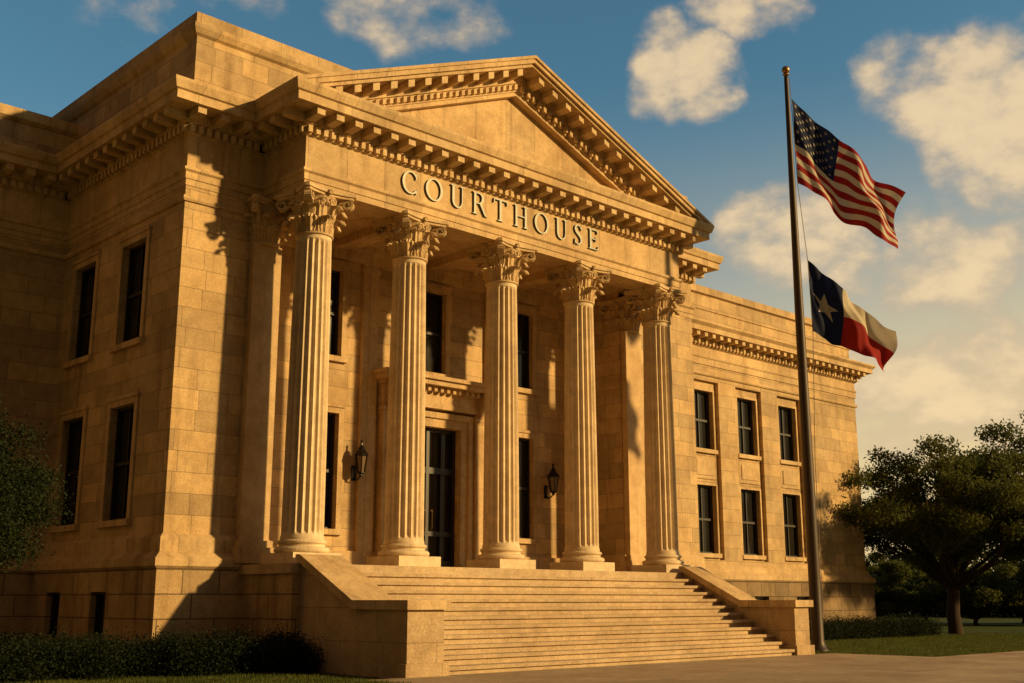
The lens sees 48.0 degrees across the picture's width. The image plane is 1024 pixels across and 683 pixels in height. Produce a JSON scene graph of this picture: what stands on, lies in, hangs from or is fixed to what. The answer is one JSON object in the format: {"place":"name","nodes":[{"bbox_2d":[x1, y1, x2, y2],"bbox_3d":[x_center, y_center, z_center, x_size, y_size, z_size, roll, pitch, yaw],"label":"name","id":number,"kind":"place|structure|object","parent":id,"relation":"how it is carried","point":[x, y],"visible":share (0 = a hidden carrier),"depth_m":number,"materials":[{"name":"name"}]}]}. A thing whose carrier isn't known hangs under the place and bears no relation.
{"place":"outdoors","nodes":[
{"label":"outdoors","id":0,"kind":"place"},
{"bbox_2d":[0,0,1023,570],"label":"sky","id":1,"kind":"structure","parent":0,"point":[929,94],"materials":[{"name":"blue"}]},
{"bbox_2d":[2,632,1023,682],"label":"grass","id":2,"kind":"structure","parent":0,"point":[960,644],"depth_m":35.84,"materials":[{"name":"green plant"}]},
{"bbox_2d":[176,612,1023,682],"bbox_3d":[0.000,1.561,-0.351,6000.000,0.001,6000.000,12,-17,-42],"label":"ground","id":3,"kind":"structure","parent":0,"point":[1002,624],"depth_m":71.25,"materials":[{"name":"green plant"}]},
{"bbox_2d":[0,394,77,583],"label":"tree","id":4,"kind":"object","parent":3,"relation":"on","point":[19,489],"visible":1,"depth_m":21.21,"materials":[{"name":"green plant"}]},
{"bbox_2d":[0,625,80,645],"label":"hedge","id":5,"kind":"object","parent":3,"relation":"on","point":[5,632],"visible":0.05,"depth_m":29.48,"materials":[{"name":"green plant"}]},
{"bbox_2d":[0,621,177,682],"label":"hedge","id":6,"kind":"object","parent":3,"relation":"on","point":[30,660],"visible":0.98,"depth_m":23.22,"materials":[{"name":"green plant"}]},
{"bbox_2d":[126,621,325,677],"bbox_3d":[-6.413,6.825,25.718,4.518,1.164,3.210,12,-17,-42],"label":"hedge","id":7,"kind":"object","parent":3,"relation":"on","point":[227,653],"visible":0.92,"depth_m":24.91,"materials":[{"name":"green plant"}]},
{"bbox_2d":[0,11,875,677],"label":"courthouse","id":8,"kind":"structure","parent":3,"relation":"on","point":[448,369],"depth_m":33.13,"materials":[{"name":"stone"}]},
{"bbox_2d":[40,593,59,641],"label":"basement window","id":9,"kind":"structure","parent":8,"relation":"in","point":[55,596],"depth_m":31.50,"materials":[{"name":"black glass"}]},
{"bbox_2d":[47,406,88,532],"bbox_3d":[-12.315,3.611,32.247,0.410,3.420,1.800,12,-17,-42],"label":"window","id":10,"kind":"structure","parent":8,"relation":"in","point":[77,429],"depth_m":32.51,"materials":[{"name":"black glass"}]},
{"bbox_2d":[62,250,101,369],"bbox_3d":[-12.315,-0.877,33.256,0.410,3.220,1.800,12,-17,-42],"label":"window","id":11,"kind":"structure","parent":8,"relation":"in","point":[90,277],"depth_m":33.53,"materials":[{"name":"brown metal"}]},
{"bbox_2d":[86,592,105,641],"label":"basement window","id":12,"kind":"structure","parent":8,"relation":"in","point":[100,596],"depth_m":29.51,"materials":[{"name":"black glass"}]},
{"bbox_2d":[95,391,139,527],"bbox_3d":[-10.177,3.119,30.057,0.410,3.420,1.800,12,-17,-42],"label":"window","id":13,"kind":"structure","parent":8,"relation":"in","point":[127,417],"depth_m":30.31,"materials":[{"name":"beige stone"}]},
{"bbox_2d":[109,225,151,353],"bbox_3d":[-10.177,-1.369,31.066,0.410,3.220,1.800,12,-17,-42],"label":"window","id":14,"kind":"structure","parent":8,"relation":"in","point":[134,325],"depth_m":31.33,"materials":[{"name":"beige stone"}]},
{"bbox_2d":[324,403,345,534],"bbox_3d":[-5.710,3.652,33.341,1.800,3.820,0.410,12,-17,-42],"label":"window","id":15,"kind":"structure","parent":8,"relation":"in","point":[332,408],"depth_m":33.81,"materials":[{"name":"brown metal"}]},
{"bbox_2d":[329,259,350,363],"bbox_3d":[-5.710,-0.982,34.383,1.800,3.120,0.410,12,-17,-42],"label":"window","id":16,"kind":"structure","parent":8,"relation":"in","point":[335,264],"depth_m":34.84,"materials":[{"name":"brown metal"}]},
{"bbox_2d":[373,367,484,566],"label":"door","id":17,"kind":"structure","parent":8,"relation":"in","point":[443,394],"depth_m":36.64,"materials":[{"name":"stone"}]},
{"bbox_2d":[425,282,451,377],"bbox_3d":[-2.741,-0.362,37.142,1.800,3.120,0.410,12,-17,-42],"label":"window","id":18,"kind":"structure","parent":8,"relation":"in","point":[433,354],"depth_m":37.53,"materials":[{"name":"black glass"}]},
{"bbox_2d":[517,303,538,395],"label":"window","id":19,"kind":"structure","parent":8,"relation":"in","point":[522,320],"depth_m":40.25,"materials":[{"name":"black glass"}]},
{"bbox_2d":[518,429,539,543],"bbox_3d":[0.155,4.877,38.791,1.800,3.820,0.410,12,-17,-42],"label":"window","id":20,"kind":"structure","parent":8,"relation":"in","point":[524,444],"depth_m":39.21,"materials":[{"name":"black glass"}]},
{"bbox_2d":[694,387,717,454],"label":"window","id":21,"kind":"structure","parent":8,"relation":"in","point":[701,399],"depth_m":47.04,"materials":[{"name":"black glass"}]},
{"bbox_2d":[697,482,721,557],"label":"window","id":22,"kind":"structure","parent":8,"relation":"in","point":[705,502],"depth_m":46.17,"materials":[{"name":"black glass"}]},
{"bbox_2d":[736,395,761,460],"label":"window","id":23,"kind":"structure","parent":8,"relation":"in","point":[745,444],"depth_m":49.05,"materials":[{"name":"black glass"}]},
{"bbox_2d":[740,487,765,559],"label":"window","id":24,"kind":"structure","parent":8,"relation":"in","point":[749,530],"depth_m":48.17,"materials":[{"name":"black glass"}]},
{"bbox_2d":[755,596,765,599],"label":"basement window","id":25,"kind":"structure","parent":8,"relation":"in","point":[756,597],"depth_m":47.21,"materials":[{"name":"black glass"}]},
{"bbox_2d":[777,403,800,465],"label":"window","id":26,"kind":"structure","parent":8,"relation":"in","point":[785,433],"depth_m":51.11,"materials":[{"name":"black glass"}]},
{"bbox_2d":[781,491,806,560],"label":"window","id":27,"kind":"structure","parent":8,"relation":"in","point":[790,528],"depth_m":50.23,"materials":[{"name":"black glass"}]},
{"bbox_2d":[797,596,809,622],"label":"basement window","id":28,"kind":"structure","parent":8,"relation":"in","point":[798,597],"depth_m":49.26,"materials":[{"name":"black glass"}]},
{"bbox_2d":[367,653,1023,682],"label":"walkway","id":29,"kind":"structure","parent":3,"relation":"on","point":[838,668],"depth_m":25.54,"materials":[{"name":"concrete"}]},
{"bbox_2d":[782,66,829,652],"bbox_3d":[9.625,0.036,38.274,0.695,19.920,0.680,12,-17,-42],"label":"flagpole","id":30,"kind":"object","parent":3,"relation":"on","point":[816,597],"visible":0.94,"depth_m":37.62,"materials":[{"name":"grey metal"}]},
{"bbox_2d":[792,100,905,248],"bbox_3d":[11.675,-5.820,39.785,3.795,5.431,1.008,2,-13,-9],"label":"american flag","id":31,"kind":"object","parent":30,"relation":"attached to","point":[832,170],"visible":1,"depth_m":39.79,"materials":[{"name":"multicoloured fabric"}]},
{"bbox_2d":[808,260,896,371],"bbox_3d":[11.469,-0.873,38.638,2.879,3.847,0.733,3,-13,-12],"label":"texas flag","id":32,"kind":"object","parent":30,"relation":"attached to","point":[839,318],"visible":1,"depth_m":38.64,"materials":[{"name":"multicoloured fabric"}]},
{"bbox_2d":[809,610,948,640],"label":"hedge","id":33,"kind":"object","parent":3,"relation":"on","point":[859,628],"visible":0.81,"depth_m":48.87,"materials":[{"name":"green plant"}]},
{"bbox_2d":[865,552,924,620],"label":"tree","id":34,"kind":"object","parent":3,"relation":"on","point":[889,595],"visible":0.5,"depth_m":77.35,"materials":[{"name":"green plant"}]},
{"bbox_2d":[875,547,972,619],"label":"tree","id":35,"kind":"object","parent":3,"relation":"on","point":[921,579],"visible":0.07,"depth_m":80.54,"materials":[{"name":"green plant"}]},
{"bbox_2d":[831,434,1023,634],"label":"tree","id":36,"kind":"object","parent":3,"relation":"on","point":[952,532],"visible":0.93,"depth_m":52.92,"materials":[{"name":"green plant"}]},
{"bbox_2d":[871,561,1020,617],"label":"distant wood","id":37,"kind":"object","parent":3,"relation":"on","point":[944,614],"visible":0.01,"depth_m":111.49,"materials":[{"name":"green plant"}]},
{"bbox_2d":[916,546,1023,625],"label":"tree","id":38,"kind":"object","parent":3,"relation":"on","point":[994,590],"visible":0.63,"depth_m":73.70,"materials":[{"name":"green plant"}]},
{"bbox_2d":[947,410,1023,567],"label":"tree","id":39,"kind":"object","parent":3,"relation":"on","point":[992,433],"visible":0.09,"depth_m":59.60,"materials":[{"name":"green plant"}]},
{"bbox_2d":[987,559,1023,623],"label":"tree","id":40,"kind":"object","parent":3,"relation":"on","point":[1015,606],"visible":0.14,"depth_m":80.11,"materials":[{"name":"green plant"}]},
{"bbox_2d":[1013,560,1023,601],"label":"tree","id":41,"kind":"object","parent":3,"relation":"on","point":[1020,575],"visible":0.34,"depth_m":74.19,"materials":[{"name":"green plant"}]},
{"bbox_2d":[941,651,1023,659],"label":"path","id":42,"kind":"structure","parent":0,"point":[1015,655],"depth_m":32.85,"materials":[{"name":"concrete"}]}
]}

